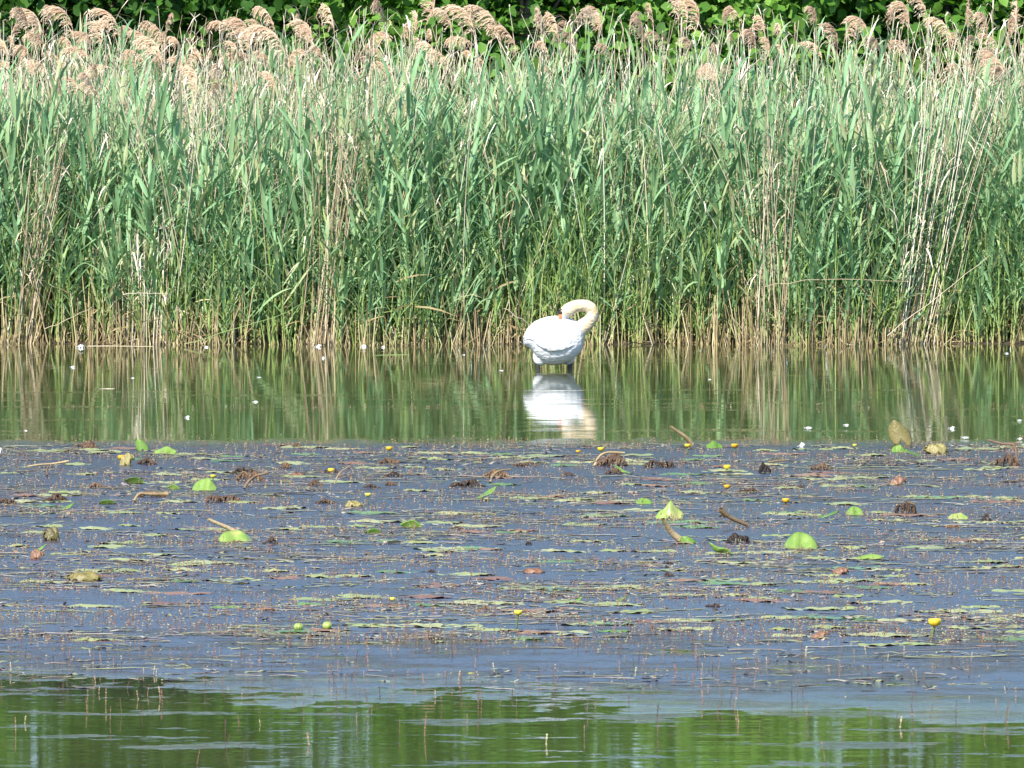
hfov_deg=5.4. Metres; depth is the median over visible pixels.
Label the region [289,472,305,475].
lily leaf
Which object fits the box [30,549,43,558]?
lily leaf
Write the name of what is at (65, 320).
loose stalk
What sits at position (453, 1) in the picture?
tree
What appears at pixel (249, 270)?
green reed
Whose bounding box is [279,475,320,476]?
lily pad
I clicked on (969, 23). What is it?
plumed reed
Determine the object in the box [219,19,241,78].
plumed reed
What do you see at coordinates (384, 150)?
green reed
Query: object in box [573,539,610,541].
lily pad
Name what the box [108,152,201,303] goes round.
green reed
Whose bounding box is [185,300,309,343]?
loose stalk
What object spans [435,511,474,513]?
lily pad
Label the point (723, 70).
plumed reed
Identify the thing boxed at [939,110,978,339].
green reed
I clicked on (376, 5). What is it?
plumed reed
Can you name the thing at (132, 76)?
green reed
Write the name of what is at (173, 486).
lily leaf
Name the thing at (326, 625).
lily bud
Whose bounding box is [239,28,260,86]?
plumed reed
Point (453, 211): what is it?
green reed
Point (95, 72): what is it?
plumed reed
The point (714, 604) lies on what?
withered leaf
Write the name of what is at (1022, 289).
green reed
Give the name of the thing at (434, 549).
lily pad
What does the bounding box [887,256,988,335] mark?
loose stalk
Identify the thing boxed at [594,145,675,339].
green reed
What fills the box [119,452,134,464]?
lily leaf
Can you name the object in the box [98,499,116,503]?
lily leaf
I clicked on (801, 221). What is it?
green reed
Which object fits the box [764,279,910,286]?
loose stalk
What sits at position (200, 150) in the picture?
green reed
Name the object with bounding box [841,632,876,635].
lily pad
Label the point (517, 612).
lily flower
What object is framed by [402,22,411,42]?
plumed reed
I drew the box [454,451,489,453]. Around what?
lily pad
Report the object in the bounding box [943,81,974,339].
green reed
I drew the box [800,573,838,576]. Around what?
lily pad
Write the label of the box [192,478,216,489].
lily leaf
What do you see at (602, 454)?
lily stalk
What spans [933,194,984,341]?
green reed
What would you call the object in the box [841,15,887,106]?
plumed reed
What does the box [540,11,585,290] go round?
plumed reed
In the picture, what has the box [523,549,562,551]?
lily pad
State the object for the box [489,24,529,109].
plumed reed
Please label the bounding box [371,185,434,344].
green reed
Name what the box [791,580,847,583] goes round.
lily pad
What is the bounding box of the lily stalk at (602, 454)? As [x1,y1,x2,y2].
[593,451,624,466]
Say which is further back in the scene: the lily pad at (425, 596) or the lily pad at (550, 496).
the lily pad at (550, 496)
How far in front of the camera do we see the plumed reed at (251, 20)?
103.65 m
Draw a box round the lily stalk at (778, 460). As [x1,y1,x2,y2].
[768,459,788,462]
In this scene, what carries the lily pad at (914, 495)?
on the water
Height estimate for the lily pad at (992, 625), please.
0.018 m
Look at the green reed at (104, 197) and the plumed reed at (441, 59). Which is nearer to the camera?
the green reed at (104, 197)
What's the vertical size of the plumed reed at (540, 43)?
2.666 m
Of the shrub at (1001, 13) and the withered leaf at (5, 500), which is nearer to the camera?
the withered leaf at (5, 500)
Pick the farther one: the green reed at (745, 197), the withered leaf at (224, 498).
the green reed at (745, 197)
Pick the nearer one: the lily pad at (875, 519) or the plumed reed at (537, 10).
the lily pad at (875, 519)
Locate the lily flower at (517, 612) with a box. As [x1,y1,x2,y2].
[514,610,522,627]
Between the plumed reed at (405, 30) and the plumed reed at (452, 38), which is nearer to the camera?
the plumed reed at (452, 38)
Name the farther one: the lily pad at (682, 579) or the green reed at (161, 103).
the green reed at (161, 103)
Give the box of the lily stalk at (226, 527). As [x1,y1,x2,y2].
[207,518,235,530]
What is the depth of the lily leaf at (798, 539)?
68.19 m
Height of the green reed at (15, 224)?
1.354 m
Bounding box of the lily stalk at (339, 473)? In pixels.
[334,465,349,484]
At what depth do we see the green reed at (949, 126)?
100.99 m
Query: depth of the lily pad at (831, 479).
76.42 m
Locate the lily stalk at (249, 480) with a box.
[243,472,267,488]
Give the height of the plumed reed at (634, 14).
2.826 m
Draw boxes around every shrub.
[0,0,109,60]
[0,0,323,207]
[140,0,549,199]
[326,0,704,238]
[524,0,919,269]
[766,0,1023,217]
[992,5,1023,98]
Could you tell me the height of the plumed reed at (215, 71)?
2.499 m
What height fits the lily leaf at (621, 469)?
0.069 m
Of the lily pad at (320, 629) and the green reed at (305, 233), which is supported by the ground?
the green reed at (305, 233)
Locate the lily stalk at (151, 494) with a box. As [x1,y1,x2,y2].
[133,492,167,501]
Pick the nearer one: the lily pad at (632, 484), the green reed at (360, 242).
the lily pad at (632, 484)
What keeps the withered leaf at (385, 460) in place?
on the water
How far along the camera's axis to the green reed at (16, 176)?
100.83 m
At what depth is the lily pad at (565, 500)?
73.64 m
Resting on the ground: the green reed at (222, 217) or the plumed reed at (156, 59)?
the plumed reed at (156, 59)
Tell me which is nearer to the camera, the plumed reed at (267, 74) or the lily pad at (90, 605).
the lily pad at (90, 605)
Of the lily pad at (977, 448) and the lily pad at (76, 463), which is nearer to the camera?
the lily pad at (76, 463)
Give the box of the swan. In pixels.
[523,299,598,369]
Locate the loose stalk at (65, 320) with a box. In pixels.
[45,307,91,328]
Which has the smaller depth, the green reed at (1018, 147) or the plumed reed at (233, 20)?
the green reed at (1018, 147)
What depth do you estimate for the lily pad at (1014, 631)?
60.20 m
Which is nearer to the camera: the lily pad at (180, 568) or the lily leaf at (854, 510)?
the lily pad at (180, 568)
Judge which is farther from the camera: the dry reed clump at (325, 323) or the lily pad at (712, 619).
the dry reed clump at (325, 323)
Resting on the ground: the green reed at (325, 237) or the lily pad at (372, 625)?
the green reed at (325, 237)
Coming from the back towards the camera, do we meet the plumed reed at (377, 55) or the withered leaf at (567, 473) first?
the plumed reed at (377, 55)
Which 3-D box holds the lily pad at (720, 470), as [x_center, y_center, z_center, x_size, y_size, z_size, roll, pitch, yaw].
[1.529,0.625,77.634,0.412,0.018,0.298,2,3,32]
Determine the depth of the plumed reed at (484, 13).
106.05 m
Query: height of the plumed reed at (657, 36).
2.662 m
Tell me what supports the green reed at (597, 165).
in the water
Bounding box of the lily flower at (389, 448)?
[386,446,392,455]
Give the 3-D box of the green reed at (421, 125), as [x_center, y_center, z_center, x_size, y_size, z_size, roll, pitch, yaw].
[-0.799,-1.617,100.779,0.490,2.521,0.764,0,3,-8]
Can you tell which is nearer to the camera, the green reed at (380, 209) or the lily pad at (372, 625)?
the lily pad at (372, 625)
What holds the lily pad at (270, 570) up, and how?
on the water
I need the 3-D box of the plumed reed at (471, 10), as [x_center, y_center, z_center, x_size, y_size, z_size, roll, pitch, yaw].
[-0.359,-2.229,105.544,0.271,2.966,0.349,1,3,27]
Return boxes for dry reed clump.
[0,118,83,343]
[94,195,229,344]
[289,62,402,344]
[707,88,827,344]
[853,10,1023,343]
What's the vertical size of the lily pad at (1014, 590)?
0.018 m
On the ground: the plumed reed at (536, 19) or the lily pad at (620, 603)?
the plumed reed at (536, 19)
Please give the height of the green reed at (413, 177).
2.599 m
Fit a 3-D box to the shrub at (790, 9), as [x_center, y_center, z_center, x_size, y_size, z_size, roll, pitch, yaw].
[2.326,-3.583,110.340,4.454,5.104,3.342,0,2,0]
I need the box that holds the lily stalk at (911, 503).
[905,501,916,512]
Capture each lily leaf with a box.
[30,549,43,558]
[42,526,59,539]
[60,503,74,509]
[64,570,102,580]
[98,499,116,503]
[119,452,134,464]
[123,477,142,482]
[135,439,148,450]
[154,446,175,453]
[167,484,179,488]
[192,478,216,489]
[218,530,251,541]
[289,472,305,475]
[345,500,363,506]
[364,528,381,532]
[400,520,422,526]
[477,485,497,497]
[523,568,545,572]
[614,465,629,472]
[635,498,651,503]
[656,500,684,518]
[680,536,695,542]
[706,441,722,447]
[709,542,732,554]
[784,532,817,547]
[811,631,829,637]
[818,510,837,517]
[832,567,848,573]
[846,506,863,514]
[857,554,885,559]
[888,420,911,444]
[888,476,906,484]
[892,445,904,451]
[904,448,920,455]
[922,443,948,453]
[948,513,967,518]
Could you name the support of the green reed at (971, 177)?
in the water
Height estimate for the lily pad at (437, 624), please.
0.018 m
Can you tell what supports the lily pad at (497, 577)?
on the water
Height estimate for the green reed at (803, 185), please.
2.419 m
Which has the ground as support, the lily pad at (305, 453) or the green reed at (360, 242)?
the green reed at (360, 242)
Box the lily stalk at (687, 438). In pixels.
[670,425,693,445]
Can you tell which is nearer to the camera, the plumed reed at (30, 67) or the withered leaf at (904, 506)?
the withered leaf at (904, 506)
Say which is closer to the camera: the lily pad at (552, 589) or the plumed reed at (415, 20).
the lily pad at (552, 589)
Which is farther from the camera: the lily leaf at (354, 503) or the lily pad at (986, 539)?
the lily leaf at (354, 503)
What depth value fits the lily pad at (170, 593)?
63.59 m
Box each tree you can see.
[0,8,193,83]
[58,1,373,107]
[174,0,560,87]
[477,0,723,260]
[708,0,1011,224]
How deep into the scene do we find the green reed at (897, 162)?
100.62 m
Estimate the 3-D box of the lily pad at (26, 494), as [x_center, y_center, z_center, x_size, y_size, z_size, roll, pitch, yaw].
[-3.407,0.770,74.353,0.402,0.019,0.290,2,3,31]
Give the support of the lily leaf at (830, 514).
on the water
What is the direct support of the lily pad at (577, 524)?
on the water
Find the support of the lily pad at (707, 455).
on the water
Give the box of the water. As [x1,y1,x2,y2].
[0,342,1023,767]
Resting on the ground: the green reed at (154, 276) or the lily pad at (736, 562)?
the green reed at (154, 276)
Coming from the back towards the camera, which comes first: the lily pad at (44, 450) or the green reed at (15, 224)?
the green reed at (15, 224)
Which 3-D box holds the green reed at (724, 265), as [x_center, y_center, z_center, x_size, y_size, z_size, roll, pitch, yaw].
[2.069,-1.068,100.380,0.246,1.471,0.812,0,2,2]
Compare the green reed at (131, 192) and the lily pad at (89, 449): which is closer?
the lily pad at (89, 449)
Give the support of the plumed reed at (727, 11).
on the ground
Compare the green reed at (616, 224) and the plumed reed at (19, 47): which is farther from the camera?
the plumed reed at (19, 47)
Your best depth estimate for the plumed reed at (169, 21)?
102.84 m
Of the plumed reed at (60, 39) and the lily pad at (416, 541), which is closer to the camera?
the lily pad at (416, 541)
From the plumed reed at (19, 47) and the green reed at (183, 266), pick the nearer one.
the green reed at (183, 266)
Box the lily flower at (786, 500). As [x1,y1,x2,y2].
[782,498,789,503]
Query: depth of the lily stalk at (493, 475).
75.93 m
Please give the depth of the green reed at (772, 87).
100.60 m
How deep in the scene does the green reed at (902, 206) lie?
100.68 m
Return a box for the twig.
[988,436,1023,462]
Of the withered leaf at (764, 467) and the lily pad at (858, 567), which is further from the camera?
the withered leaf at (764, 467)
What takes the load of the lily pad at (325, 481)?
on the water
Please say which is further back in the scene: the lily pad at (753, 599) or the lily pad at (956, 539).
the lily pad at (956, 539)
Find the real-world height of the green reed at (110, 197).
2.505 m
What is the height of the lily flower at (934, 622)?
0.158 m
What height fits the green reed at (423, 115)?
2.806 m
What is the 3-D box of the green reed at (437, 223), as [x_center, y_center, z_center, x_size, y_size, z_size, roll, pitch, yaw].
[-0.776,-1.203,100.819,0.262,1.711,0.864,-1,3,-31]
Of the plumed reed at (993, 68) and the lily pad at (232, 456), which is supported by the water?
the lily pad at (232, 456)
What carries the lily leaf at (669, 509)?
on the water
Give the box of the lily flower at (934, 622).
[928,618,940,637]
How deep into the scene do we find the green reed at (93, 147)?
100.93 m
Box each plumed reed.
[0,39,10,110]
[0,60,9,69]
[6,35,25,164]
[9,7,34,235]
[9,7,54,84]
[10,44,32,84]
[11,23,20,83]
[19,15,40,81]
[19,58,42,106]
[21,33,54,90]
[23,59,50,88]
[28,60,44,102]
[35,5,52,88]
[38,5,90,67]
[41,51,65,192]
[55,37,73,78]
[56,78,73,274]
[58,46,89,76]
[61,76,81,144]
[68,31,101,86]
[72,63,88,87]
[76,32,96,97]
[76,72,104,307]
[76,83,108,210]
[83,20,108,88]
[84,65,118,104]
[86,8,121,70]
[87,63,97,82]
[88,20,111,39]
[116,57,138,72]
[117,25,141,58]
[122,49,159,229]
[127,29,156,201]
[131,35,176,141]
[137,20,183,203]
[154,56,173,176]
[155,31,168,129]
[163,13,173,254]
[163,36,189,165]
[167,56,190,284]
[176,51,204,309]
[176,65,210,210]
[192,82,219,182]
[206,20,239,71]
[208,64,221,124]
[217,52,254,92]
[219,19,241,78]
[220,16,269,121]
[222,40,237,90]
[228,81,248,328]
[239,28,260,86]
[242,25,293,267]
[244,19,276,151]
[246,50,272,101]
[250,6,279,73]
[258,71,281,334]
[281,48,307,149]
[286,19,313,137]
[295,13,300,66]
[300,29,319,118]
[302,22,315,311]
[308,45,326,125]
[316,2,339,81]
[353,31,392,120]
[357,41,378,82]
[360,60,384,93]
[370,0,391,143]
[372,48,384,82]
[378,64,391,118]
[399,0,434,123]
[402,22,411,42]
[410,10,423,65]
[413,36,422,85]
[414,41,438,79]
[426,29,432,60]
[427,51,453,104]
[429,8,456,95]
[437,4,488,168]
[444,36,478,93]
[457,5,475,105]
[460,4,503,92]
[460,50,470,59]
[461,12,482,149]
[465,58,490,150]
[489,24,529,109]
[533,13,547,87]
[534,6,542,71]
[534,41,560,161]
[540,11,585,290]
[540,20,567,91]
[543,66,552,87]
[559,31,577,54]
[561,8,595,74]
[580,4,612,102]
[592,11,601,142]
[594,43,613,108]
[615,11,642,240]
[630,17,642,81]
[637,18,651,139]
[643,3,656,111]
[643,31,672,82]
[661,34,675,297]
[667,0,689,108]
[672,1,693,103]
[674,0,704,115]
[676,37,693,90]
[691,65,713,108]
[698,63,724,141]
[709,43,717,153]
[721,6,761,293]
[722,65,730,85]
[724,29,737,153]
[731,22,765,75]
[737,29,758,88]
[752,15,770,71]
[756,23,784,93]
[758,37,769,143]
[772,44,784,90]
[796,41,833,202]
[802,6,840,119]
[817,22,850,123]
[835,20,867,85]
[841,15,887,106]
[862,36,893,208]
[881,4,893,113]
[886,39,918,138]
[888,0,913,105]
[903,39,913,126]
[907,0,932,104]
[923,16,956,116]
[945,63,959,85]
[949,32,958,55]
[962,62,982,116]
[963,9,975,103]
[963,35,974,90]
[965,0,971,80]
[972,11,1003,155]
[972,54,995,124]
[974,50,1008,177]
[975,33,1003,90]
[980,47,997,68]
[988,65,1008,117]
[994,13,1022,107]
[997,1,1018,80]
[1000,21,1019,145]
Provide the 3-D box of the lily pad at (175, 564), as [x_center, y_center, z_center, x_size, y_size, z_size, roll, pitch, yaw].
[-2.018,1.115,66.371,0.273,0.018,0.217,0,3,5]
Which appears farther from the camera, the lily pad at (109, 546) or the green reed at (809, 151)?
the green reed at (809, 151)
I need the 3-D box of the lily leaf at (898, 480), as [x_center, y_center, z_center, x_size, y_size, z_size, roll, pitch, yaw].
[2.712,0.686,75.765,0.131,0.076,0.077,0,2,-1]
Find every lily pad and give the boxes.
[1,544,26,546]
[13,493,37,495]
[15,449,68,451]
[15,499,41,501]
[20,579,51,582]
[27,504,63,506]
[35,524,62,526]
[38,493,81,495]
[40,580,78,582]
[42,500,71,502]
[49,490,80,493]
[51,552,85,554]
[57,462,84,464]
[67,472,96,474]
[70,604,118,607]
[74,450,121,453]
[74,526,108,529]
[74,568,111,571]
[74,637,111,640]
[75,448,112,450]
[86,544,125,547]
[98,510,145,513]
[103,588,150,591]
[104,541,144,543]
[104,558,150,560]
[106,447,135,448]
[110,568,144,571]
[121,524,152,525]
[138,552,171,555]
[142,533,171,535]
[142,601,179,604]
[143,481,180,483]
[144,591,211,594]
[152,472,187,474]
[156,512,182,513]
[161,452,205,454]
[161,500,198,502]
[165,567,215,570]
[168,563,205,565]
[171,579,199,581]
[175,528,225,530]
[176,560,231,563]
[192,457,217,459]
[206,471,242,472]
[209,578,260,581]
[210,605,241,608]
[211,459,244,461]
[212,530,260,532]
[215,455,245,456]
[229,500,256,502]
[239,607,279,610]
[244,568,288,571]
[256,628,313,632]
[260,507,300,508]
[267,505,307,508]
[272,576,300,578]
[276,461,326,464]
[278,445,330,447]
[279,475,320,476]
[279,527,302,529]
[289,597,358,600]
[292,453,319,454]
[293,602,325,604]
[299,525,340,527]
[305,574,349,577]
[306,628,348,631]
[319,480,364,482]
[325,447,359,449]
[325,539,362,542]
[332,593,389,597]
[335,574,373,576]
[337,461,363,464]
[341,623,368,625]
[346,524,377,526]
[349,466,397,468]
[349,519,404,522]
[352,511,394,513]
[357,623,390,627]
[362,539,397,541]
[365,604,407,607]
[372,623,442,627]
[375,570,426,572]
[400,594,451,597]
[403,489,444,490]
[404,540,432,543]
[413,457,437,458]
[413,546,464,549]
[413,582,459,586]
[414,603,456,606]
[414,624,483,627]
[416,451,455,453]
[420,520,466,523]
[422,548,477,551]
[423,553,442,555]
[427,458,454,459]
[432,468,465,469]
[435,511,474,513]
[437,572,494,575]
[449,600,487,604]
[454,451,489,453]
[455,524,503,527]
[455,530,482,532]
[456,546,503,548]
[464,547,501,549]
[469,627,518,630]
[470,576,514,580]
[480,601,523,604]
[487,483,520,484]
[498,586,560,589]
[498,636,537,639]
[499,456,534,458]
[500,607,567,611]
[505,529,540,530]
[511,630,567,633]
[512,496,552,498]
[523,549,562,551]
[524,454,567,456]
[533,495,564,497]
[535,630,591,634]
[536,560,574,562]
[536,587,595,590]
[543,599,593,603]
[549,463,585,465]
[552,497,593,499]
[554,499,580,501]
[556,461,594,462]
[559,621,611,625]
[563,522,606,525]
[563,549,594,552]
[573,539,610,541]
[581,513,628,516]
[584,501,629,503]
[588,621,636,624]
[592,601,640,605]
[592,602,643,605]
[598,629,628,632]
[600,549,627,551]
[605,453,652,455]
[612,584,642,588]
[614,508,660,511]
[619,609,651,612]
[620,483,644,484]
[627,619,674,622]
[632,549,676,551]
[639,477,682,479]
[643,484,680,486]
[646,520,688,522]
[647,568,685,570]
[652,626,713,630]
[661,593,706,595]
[662,472,699,474]
[663,618,719,621]
[667,578,704,581]
[676,525,717,527]
[678,458,707,459]
[680,490,724,493]
[685,520,725,522]
[690,481,710,483]
[693,455,721,456]
[695,618,745,620]
[698,581,749,584]
[702,469,747,471]
[702,577,752,581]
[705,538,740,540]
[711,473,752,474]
[715,561,764,563]
[723,593,750,595]
[735,598,805,601]
[737,582,775,585]
[742,499,771,500]
[747,550,797,554]
[748,596,779,598]
[752,449,777,450]
[758,452,804,454]
[760,615,805,618]
[762,512,810,514]
[762,534,790,535]
[770,627,795,629]
[770,633,809,636]
[773,486,803,488]
[775,589,805,591]
[781,607,828,609]
[787,473,821,475]
[788,514,821,515]
[790,615,865,618]
[791,447,832,449]
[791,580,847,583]
[797,474,840,476]
[798,590,843,593]
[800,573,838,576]
[801,548,834,549]
[805,556,841,559]
[805,607,847,610]
[810,478,845,480]
[810,624,848,628]
[811,471,854,473]
[815,580,841,582]
[821,484,857,486]
[822,501,865,504]
[825,446,853,448]
[828,578,888,580]
[831,606,871,609]
[833,566,880,568]
[834,476,884,478]
[834,594,860,597]
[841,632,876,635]
[844,546,866,548]
[845,453,886,455]
[847,618,875,620]
[851,485,881,486]
[851,600,912,603]
[854,585,891,588]
[857,642,897,645]
[858,632,927,636]
[868,518,903,520]
[870,568,901,570]
[870,582,907,584]
[871,574,905,576]
[876,618,923,621]
[881,513,944,515]
[894,545,956,549]
[896,495,928,497]
[897,642,937,644]
[899,582,931,584]
[915,496,964,498]
[916,609,967,612]
[934,538,980,541]
[937,457,973,459]
[941,495,985,497]
[942,609,1002,612]
[948,625,971,628]
[954,521,995,523]
[955,447,999,449]
[958,559,1003,562]
[958,625,1020,628]
[961,605,999,608]
[965,468,999,470]
[967,617,1011,620]
[968,566,996,568]
[971,500,1013,502]
[975,538,1004,540]
[981,466,1014,467]
[985,636,1023,640]
[988,613,1023,617]
[989,496,1015,498]
[992,589,1023,591]
[993,564,1023,567]
[1005,630,1023,632]
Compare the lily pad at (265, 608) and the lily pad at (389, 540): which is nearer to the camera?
the lily pad at (265, 608)
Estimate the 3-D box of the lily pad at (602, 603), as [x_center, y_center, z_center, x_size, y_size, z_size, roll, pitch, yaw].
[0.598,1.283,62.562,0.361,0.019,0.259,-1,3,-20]
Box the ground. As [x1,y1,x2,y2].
[0,0,1023,344]
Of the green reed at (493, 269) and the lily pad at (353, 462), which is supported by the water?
the lily pad at (353, 462)
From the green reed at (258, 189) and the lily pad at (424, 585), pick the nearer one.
the lily pad at (424, 585)
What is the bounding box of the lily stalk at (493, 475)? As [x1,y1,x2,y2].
[489,469,510,482]
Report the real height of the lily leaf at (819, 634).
0.050 m
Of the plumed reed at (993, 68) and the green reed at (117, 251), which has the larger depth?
the plumed reed at (993, 68)
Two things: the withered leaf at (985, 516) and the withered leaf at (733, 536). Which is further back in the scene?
the withered leaf at (985, 516)
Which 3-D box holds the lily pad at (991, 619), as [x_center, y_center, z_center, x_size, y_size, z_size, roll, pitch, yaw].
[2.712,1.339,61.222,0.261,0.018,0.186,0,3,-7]
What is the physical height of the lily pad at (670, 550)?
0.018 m
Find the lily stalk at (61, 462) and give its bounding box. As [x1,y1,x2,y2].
[27,460,68,466]
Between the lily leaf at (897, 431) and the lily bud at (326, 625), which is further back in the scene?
the lily leaf at (897, 431)
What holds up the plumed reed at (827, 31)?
on the ground
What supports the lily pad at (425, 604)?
on the water
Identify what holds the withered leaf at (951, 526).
on the water
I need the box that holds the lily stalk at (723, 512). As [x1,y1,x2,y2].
[718,507,749,526]
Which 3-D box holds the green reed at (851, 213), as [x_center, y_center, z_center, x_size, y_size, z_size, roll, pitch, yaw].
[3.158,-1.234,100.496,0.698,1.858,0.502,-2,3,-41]
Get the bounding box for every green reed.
[0,69,39,316]
[0,103,84,340]
[0,112,34,300]
[0,120,18,253]
[0,123,45,307]
[0,124,29,330]
[0,155,13,255]
[0,184,25,342]
[0,189,45,297]
[0,194,10,274]
[0,204,46,337]
[0,237,12,298]
[1,87,68,302]
[5,94,73,285]
[11,110,81,325]
[15,91,85,334]
[21,60,92,265]
[22,211,92,343]
[32,91,120,300]
[37,155,68,337]
[49,181,123,340]
[52,101,100,322]
[55,115,112,334]
[57,137,111,335]
[62,97,122,298]
[68,92,115,304]
[76,142,134,290]
[78,164,114,313]
[89,81,157,335]
[97,152,185,331]
[102,56,178,253]
[104,171,137,341]
[104,180,136,339]
[106,220,132,342]
[107,143,179,295]
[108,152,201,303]
[113,67,188,277]
[117,199,180,343]
[119,144,184,325]
[127,137,185,305]
[133,66,179,274]
[137,190,168,344]
[143,41,223,324]
[145,126,194,340]
[161,204,202,315]
[162,75,198,273]
[163,123,252,323]
[164,131,242,287]
[170,147,237,333]
[177,145,205,339]
[181,132,211,334]
[187,213,229,318]
[196,129,230,340]
[202,67,285,340]
[202,218,273,344]
[205,103,256,338]
[207,184,233,342]
[210,165,234,341]
[215,159,299,333]
[216,221,272,339]
[217,225,264,344]
[225,169,296,294]
[229,129,285,334]
[230,150,299,343]
[232,166,290,343]
[240,129,276,312]
[254,187,292,343]
[262,98,337,337]
[263,192,306,334]
[272,42,345,276]
[280,115,313,340]
[280,122,342,309]
[282,214,360,344]
[285,127,322,343]
[286,163,349,302]
[294,88,386,342]
[295,94,342,314]
[297,113,374,271]
[299,122,383,335]
[306,203,386,343]
[314,95,389,274]
[315,223,344,334]
[324,226,370,345]
[327,226,384,345]
[337,201,371,339]
[338,167,375,317]
[341,186,389,344]
[345,70,410,343]
[348,162,405,333]
[353,215,398,339]
[360,102,419,344]
[366,51,426,329]
[371,165,431,342]
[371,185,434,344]
[371,210,446,344]
[375,70,438,342]
[379,42,430,341]
[382,48,473,340]
[383,224,441,345]
[385,82,466,338]
[385,140,431,323]
[396,129,462,327]
[397,80,450,325]
[408,195,470,343]
[410,54,471,336]
[415,157,479,341]
[424,169,458,322]
[428,161,500,329]
[430,86,518,333]
[433,75,503,340]
[457,200,514,322]
[461,156,511,342]
[461,176,518,307]
[462,151,544,339]
[462,198,513,335]
[464,110,537,291]
[467,113,534,335]
[476,76,543,323]
[480,43,561,274]
[480,177,565,312]
[485,140,547,293]
[487,47,547,335]
[490,72,567,264]
[490,110,564,298]
[502,156,534,325]
[504,93,589,283]
[506,117,572,286]
[512,80,600,261]
[518,41,588,275]
[529,58,601,299]
[538,102,592,300]
[539,78,617,292]
[544,211,596,303]
[548,152,571,303]
[549,124,626,291]
[554,183,582,297]
[555,204,612,317]
[564,181,624,310]
[570,167,638,339]
[575,105,648,334]
[581,125,611,274]
[585,161,649,298]
[586,71,636,338]
[586,217,649,344]
[587,204,643,344]
[591,206,633,336]
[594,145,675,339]
[601,207,657,343]
[617,98,680,333]
[620,78,684,339]
[624,156,670,342]
[632,66,701,326]
[632,196,684,341]
[634,101,694,331]
[636,76,706,282]
[644,157,690,342]
[646,53,717,332]
[651,195,676,340]
[655,146,717,341]
[662,156,733,342]
[666,147,696,326]
[673,166,724,339]
[675,139,735,297]
[684,102,751,307]
[689,106,744,322]
[691,169,735,343]
[695,79,767,323]
[703,231,736,334]
[708,79,776,316]
[710,88,818,297]
[710,150,777,340]
[716,77,779,298]
[720,207,763,343]
[721,191,743,343]
[727,135,769,343]
[732,93,814,342]
[734,92,821,285]
[737,102,803,264]
[738,188,795,320]
[740,131,823,343]
[740,172,766,343]
[742,50,822,333]
[754,128,852,306]
[757,127,813,329]
[765,100,840,343]
[766,105,839,344]
[768,158,822,343]
[775,68,857,300]
[781,138,848,339]
[794,211,854,345]
[805,209,853,344]
[808,110,877,336]
[809,195,847,332]
[818,40,865,259]
[821,147,873,335]
[821,152,883,324]
[823,105,872,342]
[829,119,900,306]
[853,70,902,313]
[854,98,939,279]
[857,130,927,337]
[859,87,919,270]
[860,75,915,261]
[863,79,895,304]
[866,206,922,343]
[866,207,932,338]
[879,131,958,316]
[881,141,951,322]
[882,74,948,331]
[884,52,958,232]
[892,174,965,335]
[893,86,956,340]
[907,141,933,333]
[908,122,985,340]
[910,74,950,267]
[922,78,975,335]
[924,180,950,321]
[928,225,986,337]
[929,142,997,341]
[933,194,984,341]
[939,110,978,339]
[942,162,1006,337]
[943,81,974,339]
[943,113,1017,336]
[944,137,1005,338]
[947,107,1023,335]
[956,113,1021,335]
[966,162,1019,340]
[970,187,1009,340]
[982,154,1023,322]
[985,117,1023,337]
[987,95,1023,338]
[987,186,1023,342]
[992,148,1023,332]
[994,176,1023,304]
[1000,181,1023,290]
[1014,56,1023,155]
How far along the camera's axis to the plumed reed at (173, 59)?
103.11 m
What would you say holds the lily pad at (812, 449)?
on the water
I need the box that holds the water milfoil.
[0,400,1023,698]
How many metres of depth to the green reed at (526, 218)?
100.79 m
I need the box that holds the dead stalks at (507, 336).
[0,216,1023,346]
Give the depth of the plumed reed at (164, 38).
103.35 m
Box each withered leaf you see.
[0,497,16,504]
[44,493,67,500]
[73,440,98,448]
[89,482,102,486]
[134,490,167,496]
[136,457,156,464]
[204,495,243,501]
[231,467,254,473]
[235,471,263,480]
[262,536,277,543]
[278,462,291,467]
[308,478,323,485]
[315,498,337,502]
[362,484,376,487]
[377,458,399,463]
[384,471,402,476]
[385,481,396,484]
[447,479,486,486]
[482,469,508,476]
[513,462,537,465]
[560,472,575,475]
[596,453,627,465]
[604,468,622,473]
[644,460,674,466]
[705,603,720,606]
[726,532,749,542]
[737,488,758,492]
[758,461,770,472]
[809,462,829,469]
[894,500,916,513]
[945,524,960,527]
[980,513,991,520]
[994,453,1020,465]
[1001,480,1019,482]
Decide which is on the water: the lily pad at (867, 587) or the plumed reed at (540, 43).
the lily pad at (867, 587)
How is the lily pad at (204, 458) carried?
on the water
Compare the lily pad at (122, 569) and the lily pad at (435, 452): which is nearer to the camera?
the lily pad at (122, 569)
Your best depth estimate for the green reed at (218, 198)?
100.54 m
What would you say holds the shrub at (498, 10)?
on the ground
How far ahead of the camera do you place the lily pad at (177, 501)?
73.56 m
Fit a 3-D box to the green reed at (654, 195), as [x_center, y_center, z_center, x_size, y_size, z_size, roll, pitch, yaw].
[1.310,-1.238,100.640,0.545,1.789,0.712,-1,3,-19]
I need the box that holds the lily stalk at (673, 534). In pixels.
[661,518,681,541]
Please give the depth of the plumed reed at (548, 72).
104.38 m
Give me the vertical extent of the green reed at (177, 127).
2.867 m
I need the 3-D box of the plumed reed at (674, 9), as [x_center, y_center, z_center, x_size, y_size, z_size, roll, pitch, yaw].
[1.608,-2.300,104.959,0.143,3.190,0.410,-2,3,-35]
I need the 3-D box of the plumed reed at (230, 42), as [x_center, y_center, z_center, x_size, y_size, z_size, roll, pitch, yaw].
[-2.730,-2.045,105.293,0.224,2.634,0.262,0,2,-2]
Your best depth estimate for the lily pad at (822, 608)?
62.20 m
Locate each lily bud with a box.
[294,623,302,629]
[322,622,331,628]

